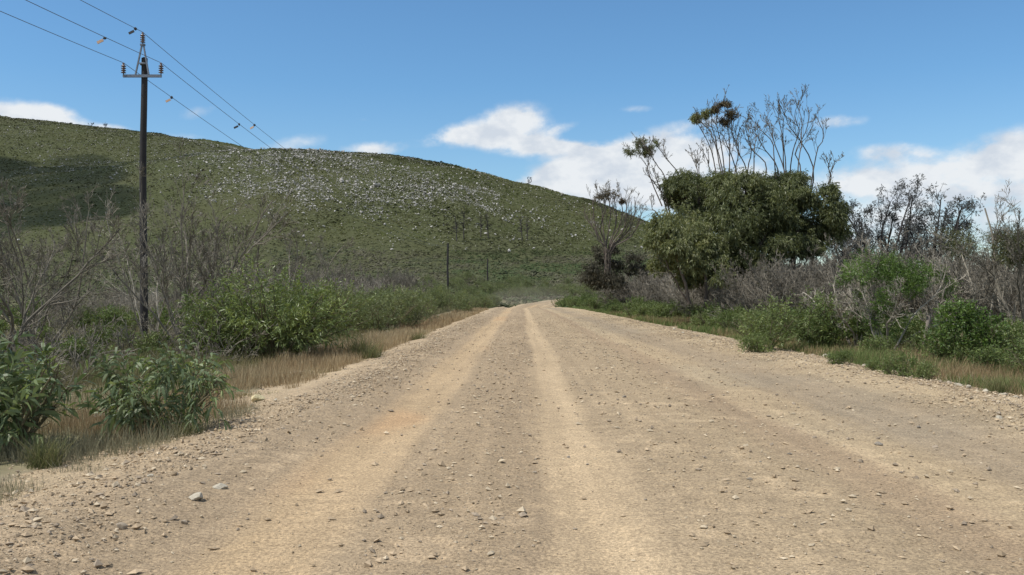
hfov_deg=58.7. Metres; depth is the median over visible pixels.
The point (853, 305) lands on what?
half green tree
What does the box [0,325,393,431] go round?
wild grass
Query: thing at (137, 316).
bush
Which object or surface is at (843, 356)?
verge plant
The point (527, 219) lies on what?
pine tree
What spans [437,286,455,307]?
wattle bush
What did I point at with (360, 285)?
dead shrub
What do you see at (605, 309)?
bush
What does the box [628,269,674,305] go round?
dead shrub
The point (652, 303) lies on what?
bush
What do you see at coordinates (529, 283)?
wattle bush
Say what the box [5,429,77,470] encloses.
grass tuft
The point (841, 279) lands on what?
dead shrub
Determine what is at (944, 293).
half green tree
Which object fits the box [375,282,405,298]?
wattle bush
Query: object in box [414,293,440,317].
wattle bush
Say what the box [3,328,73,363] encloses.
twig brush
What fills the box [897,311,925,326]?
bush
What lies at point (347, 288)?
dead shrub
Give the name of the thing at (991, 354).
bush
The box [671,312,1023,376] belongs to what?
mixed grass
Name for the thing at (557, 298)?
bush
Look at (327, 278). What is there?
dead shrub
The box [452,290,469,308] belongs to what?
wattle bush
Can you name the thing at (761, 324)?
green bush
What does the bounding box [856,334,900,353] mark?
bush
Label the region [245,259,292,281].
dead shrub
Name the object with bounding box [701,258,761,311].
dead shrub
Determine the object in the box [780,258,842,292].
dead shrub
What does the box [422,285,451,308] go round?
wattle bush
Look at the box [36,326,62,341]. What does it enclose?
bush
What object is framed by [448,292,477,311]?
wattle bush
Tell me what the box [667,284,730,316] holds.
dead shrub
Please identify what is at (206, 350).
twig brush
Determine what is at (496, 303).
wattle bush
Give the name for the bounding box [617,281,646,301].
dead shrub
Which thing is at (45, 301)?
dead shrub
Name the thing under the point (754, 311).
bush
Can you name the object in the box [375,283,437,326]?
wattle bush
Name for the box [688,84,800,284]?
gum tree
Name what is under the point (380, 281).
dead shrub
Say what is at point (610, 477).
road
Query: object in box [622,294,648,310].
bush
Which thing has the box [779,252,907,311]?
dead shrub
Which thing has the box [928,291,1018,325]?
dead shrub
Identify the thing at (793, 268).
dead shrub
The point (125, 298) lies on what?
dead shrub
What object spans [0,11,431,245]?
power wire
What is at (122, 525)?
stone
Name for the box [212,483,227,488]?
stone
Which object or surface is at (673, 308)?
bush
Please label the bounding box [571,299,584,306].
bush
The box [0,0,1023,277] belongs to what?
sky
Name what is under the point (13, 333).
twig brush
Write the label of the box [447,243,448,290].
power pole
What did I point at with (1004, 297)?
dead shrub
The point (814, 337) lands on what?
bush
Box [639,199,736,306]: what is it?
gum tree
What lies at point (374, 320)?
wattle bush
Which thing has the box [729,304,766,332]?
bush
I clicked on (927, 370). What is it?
verge plant
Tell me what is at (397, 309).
wattle bush
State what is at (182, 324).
twig brush
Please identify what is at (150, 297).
dead shrub
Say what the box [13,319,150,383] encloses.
twig brush
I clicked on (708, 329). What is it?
verge grass
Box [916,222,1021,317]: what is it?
grey tree
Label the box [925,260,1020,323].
dead shrub
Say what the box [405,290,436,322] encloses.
wattle bush
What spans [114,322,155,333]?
twig brush
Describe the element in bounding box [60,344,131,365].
twig brush
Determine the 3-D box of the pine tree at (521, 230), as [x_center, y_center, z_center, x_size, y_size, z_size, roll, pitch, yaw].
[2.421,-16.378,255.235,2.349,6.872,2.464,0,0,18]
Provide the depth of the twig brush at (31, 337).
25.07 m
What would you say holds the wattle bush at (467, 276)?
on the ground at (80, 178)
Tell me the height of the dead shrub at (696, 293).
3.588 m
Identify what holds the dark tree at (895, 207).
on the ground at (80, 178)
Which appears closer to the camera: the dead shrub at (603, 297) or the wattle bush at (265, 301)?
the wattle bush at (265, 301)
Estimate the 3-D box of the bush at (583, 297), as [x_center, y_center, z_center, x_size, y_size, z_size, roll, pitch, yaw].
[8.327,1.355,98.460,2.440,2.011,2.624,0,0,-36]
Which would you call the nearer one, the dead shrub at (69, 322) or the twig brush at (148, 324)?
the twig brush at (148, 324)
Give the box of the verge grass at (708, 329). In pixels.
[568,306,1023,395]
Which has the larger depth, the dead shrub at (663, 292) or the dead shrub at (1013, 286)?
the dead shrub at (663, 292)
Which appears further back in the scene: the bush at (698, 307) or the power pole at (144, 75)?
the bush at (698, 307)
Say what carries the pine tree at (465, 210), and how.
on the ground at (80, 178)
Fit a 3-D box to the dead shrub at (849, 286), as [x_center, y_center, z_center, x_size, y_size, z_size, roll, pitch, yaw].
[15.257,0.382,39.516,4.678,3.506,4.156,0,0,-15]
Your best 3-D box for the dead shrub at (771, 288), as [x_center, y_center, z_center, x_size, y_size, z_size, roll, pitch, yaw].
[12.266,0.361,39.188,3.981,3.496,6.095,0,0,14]
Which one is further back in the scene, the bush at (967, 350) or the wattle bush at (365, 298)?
the wattle bush at (365, 298)
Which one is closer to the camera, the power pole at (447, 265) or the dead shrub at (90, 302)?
the dead shrub at (90, 302)
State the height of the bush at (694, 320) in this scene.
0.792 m
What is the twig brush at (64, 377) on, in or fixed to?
on the ground at (80, 178)
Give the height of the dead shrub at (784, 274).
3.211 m
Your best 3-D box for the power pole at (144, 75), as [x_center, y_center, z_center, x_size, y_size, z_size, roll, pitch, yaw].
[-14.580,-3.772,35.984,1.680,12.627,0.412,0,0,0]
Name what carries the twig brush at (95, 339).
on the ground at (80, 178)
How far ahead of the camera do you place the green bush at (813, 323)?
27.45 m
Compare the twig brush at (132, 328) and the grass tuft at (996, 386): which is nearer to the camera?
the grass tuft at (996, 386)
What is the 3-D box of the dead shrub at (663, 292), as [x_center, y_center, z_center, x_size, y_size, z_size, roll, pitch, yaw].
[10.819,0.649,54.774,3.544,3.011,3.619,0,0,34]
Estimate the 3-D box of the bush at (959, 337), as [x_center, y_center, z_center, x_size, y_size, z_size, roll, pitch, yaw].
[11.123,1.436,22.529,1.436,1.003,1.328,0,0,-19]
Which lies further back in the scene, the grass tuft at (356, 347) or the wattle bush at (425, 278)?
the wattle bush at (425, 278)
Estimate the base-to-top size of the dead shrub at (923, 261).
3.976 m
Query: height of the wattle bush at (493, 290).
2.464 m
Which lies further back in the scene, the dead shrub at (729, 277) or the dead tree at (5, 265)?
the dead shrub at (729, 277)
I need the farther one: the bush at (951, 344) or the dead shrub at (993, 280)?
the dead shrub at (993, 280)
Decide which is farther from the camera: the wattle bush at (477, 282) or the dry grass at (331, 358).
the wattle bush at (477, 282)
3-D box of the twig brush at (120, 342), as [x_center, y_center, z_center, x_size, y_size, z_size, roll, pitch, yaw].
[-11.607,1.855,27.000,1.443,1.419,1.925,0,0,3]
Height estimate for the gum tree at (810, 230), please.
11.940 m
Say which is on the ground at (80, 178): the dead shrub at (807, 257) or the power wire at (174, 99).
the dead shrub at (807, 257)
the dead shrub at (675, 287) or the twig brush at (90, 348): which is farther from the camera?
the dead shrub at (675, 287)
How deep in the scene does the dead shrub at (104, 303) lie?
58.80 m
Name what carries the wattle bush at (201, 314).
on the ground at (80, 178)
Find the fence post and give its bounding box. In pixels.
[924,316,930,338]
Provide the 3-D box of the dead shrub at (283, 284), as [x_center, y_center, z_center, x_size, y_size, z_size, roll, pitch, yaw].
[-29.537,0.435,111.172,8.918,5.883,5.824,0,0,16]
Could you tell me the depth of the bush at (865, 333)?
26.92 m
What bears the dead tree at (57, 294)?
on the ground at (80, 178)
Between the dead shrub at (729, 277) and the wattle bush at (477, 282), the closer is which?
the dead shrub at (729, 277)
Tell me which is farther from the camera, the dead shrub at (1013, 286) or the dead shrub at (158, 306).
the dead shrub at (158, 306)
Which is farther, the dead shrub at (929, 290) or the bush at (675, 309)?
the bush at (675, 309)
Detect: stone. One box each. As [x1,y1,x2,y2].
[116,522,127,529]
[188,492,202,500]
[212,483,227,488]
[251,394,264,401]
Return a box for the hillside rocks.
[0,118,645,251]
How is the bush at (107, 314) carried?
on the ground at (80, 178)
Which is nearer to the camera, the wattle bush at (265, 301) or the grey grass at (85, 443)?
the grey grass at (85, 443)
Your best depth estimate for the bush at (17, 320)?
41.88 m
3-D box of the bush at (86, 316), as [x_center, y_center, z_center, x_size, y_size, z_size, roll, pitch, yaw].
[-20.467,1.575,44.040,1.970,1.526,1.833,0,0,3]
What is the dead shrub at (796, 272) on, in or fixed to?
on the ground at (80, 178)
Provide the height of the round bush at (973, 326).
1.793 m
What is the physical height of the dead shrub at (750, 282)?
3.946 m
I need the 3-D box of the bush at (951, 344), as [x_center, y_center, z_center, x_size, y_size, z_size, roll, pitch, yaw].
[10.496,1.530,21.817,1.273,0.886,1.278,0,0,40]
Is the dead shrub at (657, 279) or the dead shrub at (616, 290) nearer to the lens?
the dead shrub at (657, 279)
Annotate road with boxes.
[0,299,1023,574]
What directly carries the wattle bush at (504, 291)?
on the ground at (80, 178)
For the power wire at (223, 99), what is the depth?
43.48 m
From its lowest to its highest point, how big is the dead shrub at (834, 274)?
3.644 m
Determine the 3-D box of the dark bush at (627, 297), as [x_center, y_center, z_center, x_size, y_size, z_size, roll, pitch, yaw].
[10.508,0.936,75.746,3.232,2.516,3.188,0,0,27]
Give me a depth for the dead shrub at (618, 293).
78.28 m
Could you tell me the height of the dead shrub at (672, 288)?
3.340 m
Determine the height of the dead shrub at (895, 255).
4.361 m
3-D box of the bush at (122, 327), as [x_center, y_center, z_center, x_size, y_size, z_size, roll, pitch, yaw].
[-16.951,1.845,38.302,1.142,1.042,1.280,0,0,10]
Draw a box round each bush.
[0,296,18,316]
[0,310,101,452]
[0,318,9,332]
[1,346,65,391]
[7,295,57,333]
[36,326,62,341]
[49,333,120,369]
[63,338,111,354]
[67,339,244,443]
[70,304,105,330]
[81,321,137,348]
[89,302,139,328]
[98,320,123,336]
[101,305,127,319]
[119,308,152,329]
[130,328,186,354]
[134,331,149,340]
[148,301,176,330]
[168,281,260,358]
[184,254,380,359]
[236,290,299,313]
[256,287,305,305]
[283,278,356,332]
[329,283,374,329]
[333,287,367,328]
[347,291,404,332]
[348,283,405,328]
[355,286,396,314]
[363,290,418,329]
[368,297,416,325]
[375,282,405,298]
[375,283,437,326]
[396,285,427,299]
[404,294,440,319]
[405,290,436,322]
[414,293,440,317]
[418,274,432,281]
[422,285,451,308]
[425,288,448,308]
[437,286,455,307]
[446,276,462,285]
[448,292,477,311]
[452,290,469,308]
[459,294,482,308]
[463,270,475,281]
[471,276,482,284]
[471,291,493,307]
[483,284,501,295]
[483,293,501,303]
[489,294,501,306]
[496,283,512,296]
[511,284,526,294]
[523,278,535,289]
[550,297,561,307]
[559,294,575,307]
[561,278,572,283]
[565,296,580,305]
[568,287,579,295]
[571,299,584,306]
[576,283,593,294]
[578,291,597,303]
[587,297,602,309]
[594,294,605,304]
[603,303,616,310]
[606,298,624,306]
[606,303,627,311]
[619,284,640,304]
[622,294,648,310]
[622,300,641,316]
[634,303,658,315]
[642,299,657,312]
[651,301,677,317]
[663,299,683,317]
[666,304,684,315]
[682,307,693,317]
[689,303,719,318]
[690,314,711,324]
[691,313,705,325]
[694,299,728,324]
[703,315,731,327]
[714,307,742,330]
[716,303,747,325]
[729,291,807,350]
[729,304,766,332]
[739,307,779,330]
[769,285,853,347]
[775,307,816,341]
[807,329,837,347]
[815,311,876,347]
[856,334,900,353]
[868,326,906,347]
[879,315,925,341]
[895,321,936,350]
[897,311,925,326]
[903,324,938,354]
[918,334,970,362]
[921,294,1015,362]
[928,316,963,347]
[928,331,969,349]
[945,342,994,364]
[964,344,1023,369]
[974,320,1023,370]
[995,337,1023,367]
[999,311,1023,333]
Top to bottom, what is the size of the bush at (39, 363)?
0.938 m
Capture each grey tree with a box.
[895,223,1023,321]
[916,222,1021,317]
[935,180,1023,327]
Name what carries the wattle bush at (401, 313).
on the ground at (80, 178)
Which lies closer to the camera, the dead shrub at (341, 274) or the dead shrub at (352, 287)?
the dead shrub at (352, 287)
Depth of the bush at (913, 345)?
24.07 m
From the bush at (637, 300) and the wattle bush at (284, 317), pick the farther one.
the bush at (637, 300)
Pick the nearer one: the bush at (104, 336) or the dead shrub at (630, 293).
the bush at (104, 336)
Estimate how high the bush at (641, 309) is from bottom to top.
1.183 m
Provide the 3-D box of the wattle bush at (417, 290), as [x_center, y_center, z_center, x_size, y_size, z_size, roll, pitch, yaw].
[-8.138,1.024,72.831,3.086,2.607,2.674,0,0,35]
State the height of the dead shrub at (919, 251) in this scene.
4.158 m
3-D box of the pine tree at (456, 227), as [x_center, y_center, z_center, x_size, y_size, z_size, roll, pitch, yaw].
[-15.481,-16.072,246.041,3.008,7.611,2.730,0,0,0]
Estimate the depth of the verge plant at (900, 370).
18.30 m
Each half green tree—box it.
[793,262,890,348]
[836,238,967,350]
[904,245,996,329]
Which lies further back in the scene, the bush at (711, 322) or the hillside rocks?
the hillside rocks
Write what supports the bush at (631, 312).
on the ground at (80, 178)
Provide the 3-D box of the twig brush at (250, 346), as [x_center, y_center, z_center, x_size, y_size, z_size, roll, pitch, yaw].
[-6.713,1.662,23.429,2.550,2.220,3.208,0,0,41]
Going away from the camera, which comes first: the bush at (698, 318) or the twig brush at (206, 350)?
the twig brush at (206, 350)
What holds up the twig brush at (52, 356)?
on the ground at (80, 178)
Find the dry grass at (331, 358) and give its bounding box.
[8,307,488,446]
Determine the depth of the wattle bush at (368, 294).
48.87 m
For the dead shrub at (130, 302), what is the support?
on the ground at (80, 178)
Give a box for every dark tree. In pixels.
[827,174,971,263]
[828,229,909,264]
[890,182,985,264]
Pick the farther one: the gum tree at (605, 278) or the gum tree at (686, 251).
the gum tree at (605, 278)
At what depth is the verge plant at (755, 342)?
24.85 m
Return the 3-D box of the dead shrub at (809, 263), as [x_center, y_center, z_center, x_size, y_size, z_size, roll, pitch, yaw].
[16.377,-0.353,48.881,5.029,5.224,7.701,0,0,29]
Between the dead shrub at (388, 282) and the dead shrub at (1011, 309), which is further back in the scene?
the dead shrub at (388, 282)
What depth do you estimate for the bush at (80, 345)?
21.32 m
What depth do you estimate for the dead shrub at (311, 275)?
148.30 m
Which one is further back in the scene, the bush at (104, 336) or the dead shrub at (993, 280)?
the dead shrub at (993, 280)
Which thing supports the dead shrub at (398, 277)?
on the ground at (80, 178)
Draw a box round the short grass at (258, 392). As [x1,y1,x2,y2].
[86,359,368,437]
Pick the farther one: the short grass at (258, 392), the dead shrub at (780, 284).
the dead shrub at (780, 284)
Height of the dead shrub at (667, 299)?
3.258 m
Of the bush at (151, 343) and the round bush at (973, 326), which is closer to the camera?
the round bush at (973, 326)
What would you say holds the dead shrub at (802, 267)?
on the ground at (80, 178)
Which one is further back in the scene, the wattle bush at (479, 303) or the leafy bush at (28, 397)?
the wattle bush at (479, 303)
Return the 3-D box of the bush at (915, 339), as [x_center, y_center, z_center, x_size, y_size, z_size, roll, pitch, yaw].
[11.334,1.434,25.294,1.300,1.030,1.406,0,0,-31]
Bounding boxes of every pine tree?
[449,214,459,240]
[458,206,469,238]
[484,212,491,237]
[516,217,524,240]
[524,217,530,239]
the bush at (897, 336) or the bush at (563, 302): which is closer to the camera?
the bush at (897, 336)
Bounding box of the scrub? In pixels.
[0,116,783,310]
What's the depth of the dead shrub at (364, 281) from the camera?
122.21 m
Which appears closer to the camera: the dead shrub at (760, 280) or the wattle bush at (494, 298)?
the dead shrub at (760, 280)
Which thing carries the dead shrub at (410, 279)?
on the ground at (80, 178)
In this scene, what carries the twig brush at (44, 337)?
on the ground at (80, 178)
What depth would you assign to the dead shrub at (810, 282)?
39.68 m
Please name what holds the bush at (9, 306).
on the ground at (80, 178)
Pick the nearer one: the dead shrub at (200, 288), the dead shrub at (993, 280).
the dead shrub at (993, 280)
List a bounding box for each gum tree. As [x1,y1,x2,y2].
[573,179,652,294]
[622,132,743,305]
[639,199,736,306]
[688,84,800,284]
[741,84,855,269]
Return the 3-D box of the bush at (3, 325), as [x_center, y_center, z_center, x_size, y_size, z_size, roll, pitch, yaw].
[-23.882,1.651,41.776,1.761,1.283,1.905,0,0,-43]
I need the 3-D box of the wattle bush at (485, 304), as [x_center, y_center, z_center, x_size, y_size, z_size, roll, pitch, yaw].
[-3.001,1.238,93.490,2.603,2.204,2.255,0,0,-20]
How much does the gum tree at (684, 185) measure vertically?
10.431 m
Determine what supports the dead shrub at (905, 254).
on the ground at (80, 178)
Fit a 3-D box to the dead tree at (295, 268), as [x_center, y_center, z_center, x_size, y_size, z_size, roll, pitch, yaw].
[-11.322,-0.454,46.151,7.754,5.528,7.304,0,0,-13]
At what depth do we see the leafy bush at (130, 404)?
11.04 m
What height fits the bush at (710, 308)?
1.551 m
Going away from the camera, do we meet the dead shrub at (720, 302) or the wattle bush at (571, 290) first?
the dead shrub at (720, 302)
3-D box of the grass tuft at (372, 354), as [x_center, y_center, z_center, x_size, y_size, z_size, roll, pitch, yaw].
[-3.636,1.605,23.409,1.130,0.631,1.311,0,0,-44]
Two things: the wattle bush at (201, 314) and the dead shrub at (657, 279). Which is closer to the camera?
the wattle bush at (201, 314)
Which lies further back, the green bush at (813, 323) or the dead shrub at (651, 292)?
the dead shrub at (651, 292)
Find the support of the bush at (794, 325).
on the ground at (80, 178)
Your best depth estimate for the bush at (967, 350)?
21.21 m
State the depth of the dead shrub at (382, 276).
133.89 m
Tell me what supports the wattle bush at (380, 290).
on the ground at (80, 178)
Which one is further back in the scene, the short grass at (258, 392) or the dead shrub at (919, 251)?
the dead shrub at (919, 251)
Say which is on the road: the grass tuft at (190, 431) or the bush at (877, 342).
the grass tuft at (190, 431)
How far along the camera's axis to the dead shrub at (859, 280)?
39.99 m
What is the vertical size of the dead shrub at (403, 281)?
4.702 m
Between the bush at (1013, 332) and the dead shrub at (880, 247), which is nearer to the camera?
the bush at (1013, 332)
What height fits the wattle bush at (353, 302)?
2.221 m
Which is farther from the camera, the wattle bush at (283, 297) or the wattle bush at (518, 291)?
the wattle bush at (518, 291)
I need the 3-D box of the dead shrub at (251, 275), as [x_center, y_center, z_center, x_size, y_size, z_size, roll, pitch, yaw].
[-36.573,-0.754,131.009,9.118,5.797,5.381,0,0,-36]
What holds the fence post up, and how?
on the ground at (80, 178)
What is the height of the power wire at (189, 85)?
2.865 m
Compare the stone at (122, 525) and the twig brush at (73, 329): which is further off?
the twig brush at (73, 329)
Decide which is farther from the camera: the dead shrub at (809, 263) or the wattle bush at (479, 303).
the wattle bush at (479, 303)
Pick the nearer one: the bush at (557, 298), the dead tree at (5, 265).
the dead tree at (5, 265)
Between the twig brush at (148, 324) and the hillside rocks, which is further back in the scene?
the hillside rocks
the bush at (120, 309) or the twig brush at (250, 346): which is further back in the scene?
the bush at (120, 309)
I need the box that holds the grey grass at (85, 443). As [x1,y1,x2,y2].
[0,397,263,505]
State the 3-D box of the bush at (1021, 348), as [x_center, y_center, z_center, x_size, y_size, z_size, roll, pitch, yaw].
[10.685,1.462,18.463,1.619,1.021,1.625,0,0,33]
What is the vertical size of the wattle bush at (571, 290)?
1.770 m
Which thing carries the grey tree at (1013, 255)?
on the ground at (80, 178)
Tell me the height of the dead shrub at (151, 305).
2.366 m
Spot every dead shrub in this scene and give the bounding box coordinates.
[16,286,87,332]
[28,286,72,313]
[38,293,114,326]
[54,288,115,332]
[68,292,102,307]
[71,296,125,309]
[91,284,132,309]
[109,289,154,306]
[111,291,155,315]
[119,289,172,318]
[128,291,161,305]
[148,297,182,320]
[160,282,204,315]
[179,273,222,296]
[237,263,272,284]
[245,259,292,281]
[247,269,310,296]
[254,265,306,286]
[256,265,300,281]
[303,267,323,287]
[312,266,347,285]
[315,262,367,286]
[315,268,360,288]
[329,274,376,295]
[334,280,367,293]
[335,279,389,292]
[341,277,380,289]
[344,267,377,289]
[344,277,387,293]
[358,271,396,288]
[359,275,395,293]
[365,267,395,287]
[368,272,403,287]
[388,268,416,291]
[392,268,425,289]
[399,267,436,292]
[596,276,638,303]
[598,264,653,299]
[607,274,665,300]
[607,284,646,302]
[617,272,665,285]
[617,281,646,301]
[623,279,671,300]
[627,275,658,299]
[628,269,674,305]
[632,281,672,301]
[644,272,672,289]
[644,288,693,304]
[655,274,709,303]
[658,276,714,315]
[666,274,695,299]
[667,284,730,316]
[675,285,728,308]
[695,278,764,310]
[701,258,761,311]
[704,271,767,314]
[707,259,785,323]
[712,258,808,307]
[720,267,793,311]
[725,244,841,311]
[727,264,797,309]
[749,259,840,317]
[755,259,816,298]
[758,254,836,300]
[759,273,829,314]
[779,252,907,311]
[779,262,855,295]
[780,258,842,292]
[781,266,866,309]
[784,242,851,280]
[788,256,830,302]
[795,254,821,275]
[799,256,856,302]
[807,252,928,320]
[812,227,920,315]
[819,255,915,308]
[821,241,959,314]
[821,251,893,307]
[835,242,936,314]
[840,235,922,320]
[846,232,977,318]
[878,250,1005,324]
[880,250,966,319]
[880,254,1017,317]
[891,243,996,285]
[893,258,1023,309]
[900,258,1002,319]
[907,261,1023,317]
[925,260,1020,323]
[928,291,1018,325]
[932,267,1023,323]
[985,260,1023,315]
[996,287,1023,321]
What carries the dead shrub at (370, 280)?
on the ground at (80, 178)
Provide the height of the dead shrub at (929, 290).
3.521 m
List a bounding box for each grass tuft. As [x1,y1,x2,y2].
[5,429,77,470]
[165,412,212,437]
[338,327,390,358]
[352,342,390,358]
[406,330,427,340]
[970,370,1017,393]
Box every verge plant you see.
[736,332,775,352]
[826,347,855,364]
[864,357,890,370]
[877,347,922,376]
[904,359,940,378]
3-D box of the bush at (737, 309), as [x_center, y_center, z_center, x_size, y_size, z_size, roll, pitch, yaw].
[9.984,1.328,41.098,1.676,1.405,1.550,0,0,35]
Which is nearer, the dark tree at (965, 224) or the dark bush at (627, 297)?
the dark tree at (965, 224)
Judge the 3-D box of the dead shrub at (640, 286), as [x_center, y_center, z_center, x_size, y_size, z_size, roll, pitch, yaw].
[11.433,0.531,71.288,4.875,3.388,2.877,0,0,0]
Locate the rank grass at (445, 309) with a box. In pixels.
[0,305,459,386]
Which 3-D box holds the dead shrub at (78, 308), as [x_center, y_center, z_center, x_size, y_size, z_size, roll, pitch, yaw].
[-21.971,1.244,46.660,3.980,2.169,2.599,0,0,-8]
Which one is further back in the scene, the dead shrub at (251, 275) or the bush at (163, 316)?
the dead shrub at (251, 275)
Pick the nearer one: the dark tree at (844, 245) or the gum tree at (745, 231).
the gum tree at (745, 231)
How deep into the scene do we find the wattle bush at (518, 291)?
144.79 m
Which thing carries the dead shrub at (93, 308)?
on the ground at (80, 178)
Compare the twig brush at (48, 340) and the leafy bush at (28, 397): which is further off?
the twig brush at (48, 340)
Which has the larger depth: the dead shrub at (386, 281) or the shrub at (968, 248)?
the dead shrub at (386, 281)
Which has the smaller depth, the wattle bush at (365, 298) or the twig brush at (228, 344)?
the twig brush at (228, 344)
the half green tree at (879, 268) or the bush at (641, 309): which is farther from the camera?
the bush at (641, 309)
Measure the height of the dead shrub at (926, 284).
3.622 m
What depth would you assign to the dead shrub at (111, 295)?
64.44 m
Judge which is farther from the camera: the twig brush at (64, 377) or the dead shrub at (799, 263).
the dead shrub at (799, 263)
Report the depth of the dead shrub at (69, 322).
37.23 m
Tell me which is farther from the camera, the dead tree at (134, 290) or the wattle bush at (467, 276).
the wattle bush at (467, 276)
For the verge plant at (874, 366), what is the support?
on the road
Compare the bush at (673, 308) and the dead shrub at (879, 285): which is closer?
the dead shrub at (879, 285)
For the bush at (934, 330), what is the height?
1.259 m
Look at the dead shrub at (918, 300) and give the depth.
35.07 m
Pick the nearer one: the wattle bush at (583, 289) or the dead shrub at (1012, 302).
the dead shrub at (1012, 302)
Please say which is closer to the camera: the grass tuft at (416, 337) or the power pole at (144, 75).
the grass tuft at (416, 337)
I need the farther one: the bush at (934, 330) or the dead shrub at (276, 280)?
the dead shrub at (276, 280)
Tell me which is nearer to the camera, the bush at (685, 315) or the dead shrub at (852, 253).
the dead shrub at (852, 253)
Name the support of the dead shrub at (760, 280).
on the ground at (80, 178)
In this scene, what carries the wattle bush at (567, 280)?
on the ground at (80, 178)
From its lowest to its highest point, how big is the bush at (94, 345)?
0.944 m
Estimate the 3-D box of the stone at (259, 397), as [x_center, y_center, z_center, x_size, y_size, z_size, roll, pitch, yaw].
[-4.092,1.787,14.612,0.198,0.148,0.286,-2,-4,18]
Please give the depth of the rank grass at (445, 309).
24.23 m
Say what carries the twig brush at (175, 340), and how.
on the ground at (80, 178)
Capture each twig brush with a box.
[0,334,65,386]
[3,316,33,351]
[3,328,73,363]
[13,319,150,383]
[16,318,113,361]
[16,321,43,351]
[21,330,67,348]
[21,355,106,394]
[22,325,55,343]
[48,320,97,339]
[49,313,123,342]
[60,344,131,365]
[99,326,145,351]
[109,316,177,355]
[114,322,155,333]
[134,307,184,341]
[149,309,225,358]
[158,334,184,350]
[168,331,238,362]
[173,321,266,360]
[180,310,286,362]
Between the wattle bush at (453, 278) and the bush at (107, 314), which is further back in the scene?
the wattle bush at (453, 278)
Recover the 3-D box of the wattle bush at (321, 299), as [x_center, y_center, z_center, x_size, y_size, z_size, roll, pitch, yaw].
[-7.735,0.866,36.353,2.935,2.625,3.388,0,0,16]
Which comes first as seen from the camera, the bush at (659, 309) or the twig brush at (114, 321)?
the twig brush at (114, 321)
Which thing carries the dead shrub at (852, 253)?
on the ground at (80, 178)
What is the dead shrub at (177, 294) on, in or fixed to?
on the ground at (80, 178)
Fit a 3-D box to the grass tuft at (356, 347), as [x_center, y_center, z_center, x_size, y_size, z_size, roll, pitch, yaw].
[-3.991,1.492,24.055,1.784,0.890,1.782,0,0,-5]
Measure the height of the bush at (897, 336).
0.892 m
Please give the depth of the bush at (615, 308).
69.85 m
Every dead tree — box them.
[0,177,128,356]
[0,201,132,350]
[80,139,299,349]
[83,185,241,339]
[209,223,364,305]
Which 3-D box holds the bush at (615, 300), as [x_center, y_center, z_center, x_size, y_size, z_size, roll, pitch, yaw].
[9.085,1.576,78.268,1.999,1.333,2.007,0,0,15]
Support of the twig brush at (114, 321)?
on the ground at (80, 178)
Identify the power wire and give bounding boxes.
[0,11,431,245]
[26,0,440,245]
[81,0,440,241]
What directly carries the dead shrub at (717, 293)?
on the ground at (80, 178)
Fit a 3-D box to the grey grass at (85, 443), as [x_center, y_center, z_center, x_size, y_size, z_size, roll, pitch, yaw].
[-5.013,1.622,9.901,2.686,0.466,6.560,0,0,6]
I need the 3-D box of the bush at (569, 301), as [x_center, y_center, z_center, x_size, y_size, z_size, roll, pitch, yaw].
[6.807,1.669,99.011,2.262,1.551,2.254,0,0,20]
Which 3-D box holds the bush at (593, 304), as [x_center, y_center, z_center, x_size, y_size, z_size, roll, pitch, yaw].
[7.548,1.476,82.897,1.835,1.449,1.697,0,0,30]
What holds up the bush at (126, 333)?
on the ground at (80, 178)
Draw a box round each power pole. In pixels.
[121,32,163,334]
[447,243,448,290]
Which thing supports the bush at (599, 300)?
on the ground at (80, 178)
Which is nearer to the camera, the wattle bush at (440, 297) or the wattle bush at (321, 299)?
the wattle bush at (321, 299)
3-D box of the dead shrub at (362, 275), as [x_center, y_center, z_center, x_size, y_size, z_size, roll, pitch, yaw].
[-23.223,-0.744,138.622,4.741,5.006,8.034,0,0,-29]
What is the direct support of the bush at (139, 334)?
on the ground at (80, 178)
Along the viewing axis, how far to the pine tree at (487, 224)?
255.21 m
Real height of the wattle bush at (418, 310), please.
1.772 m
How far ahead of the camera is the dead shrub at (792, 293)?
42.84 m
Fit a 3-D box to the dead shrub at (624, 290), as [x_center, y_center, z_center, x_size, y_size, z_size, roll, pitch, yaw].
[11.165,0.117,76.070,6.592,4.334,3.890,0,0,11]
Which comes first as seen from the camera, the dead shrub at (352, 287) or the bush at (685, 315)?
the bush at (685, 315)
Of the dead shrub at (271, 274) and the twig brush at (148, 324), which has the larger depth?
the dead shrub at (271, 274)
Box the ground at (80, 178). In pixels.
[0,116,1020,481]
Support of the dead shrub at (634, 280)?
on the ground at (80, 178)
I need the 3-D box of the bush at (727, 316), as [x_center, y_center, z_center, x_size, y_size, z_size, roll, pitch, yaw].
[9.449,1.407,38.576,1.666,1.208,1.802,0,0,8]
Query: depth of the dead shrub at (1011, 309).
32.27 m
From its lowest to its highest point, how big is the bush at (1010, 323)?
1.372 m
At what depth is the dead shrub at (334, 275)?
135.79 m
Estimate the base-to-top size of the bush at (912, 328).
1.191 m
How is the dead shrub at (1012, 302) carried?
on the ground at (80, 178)

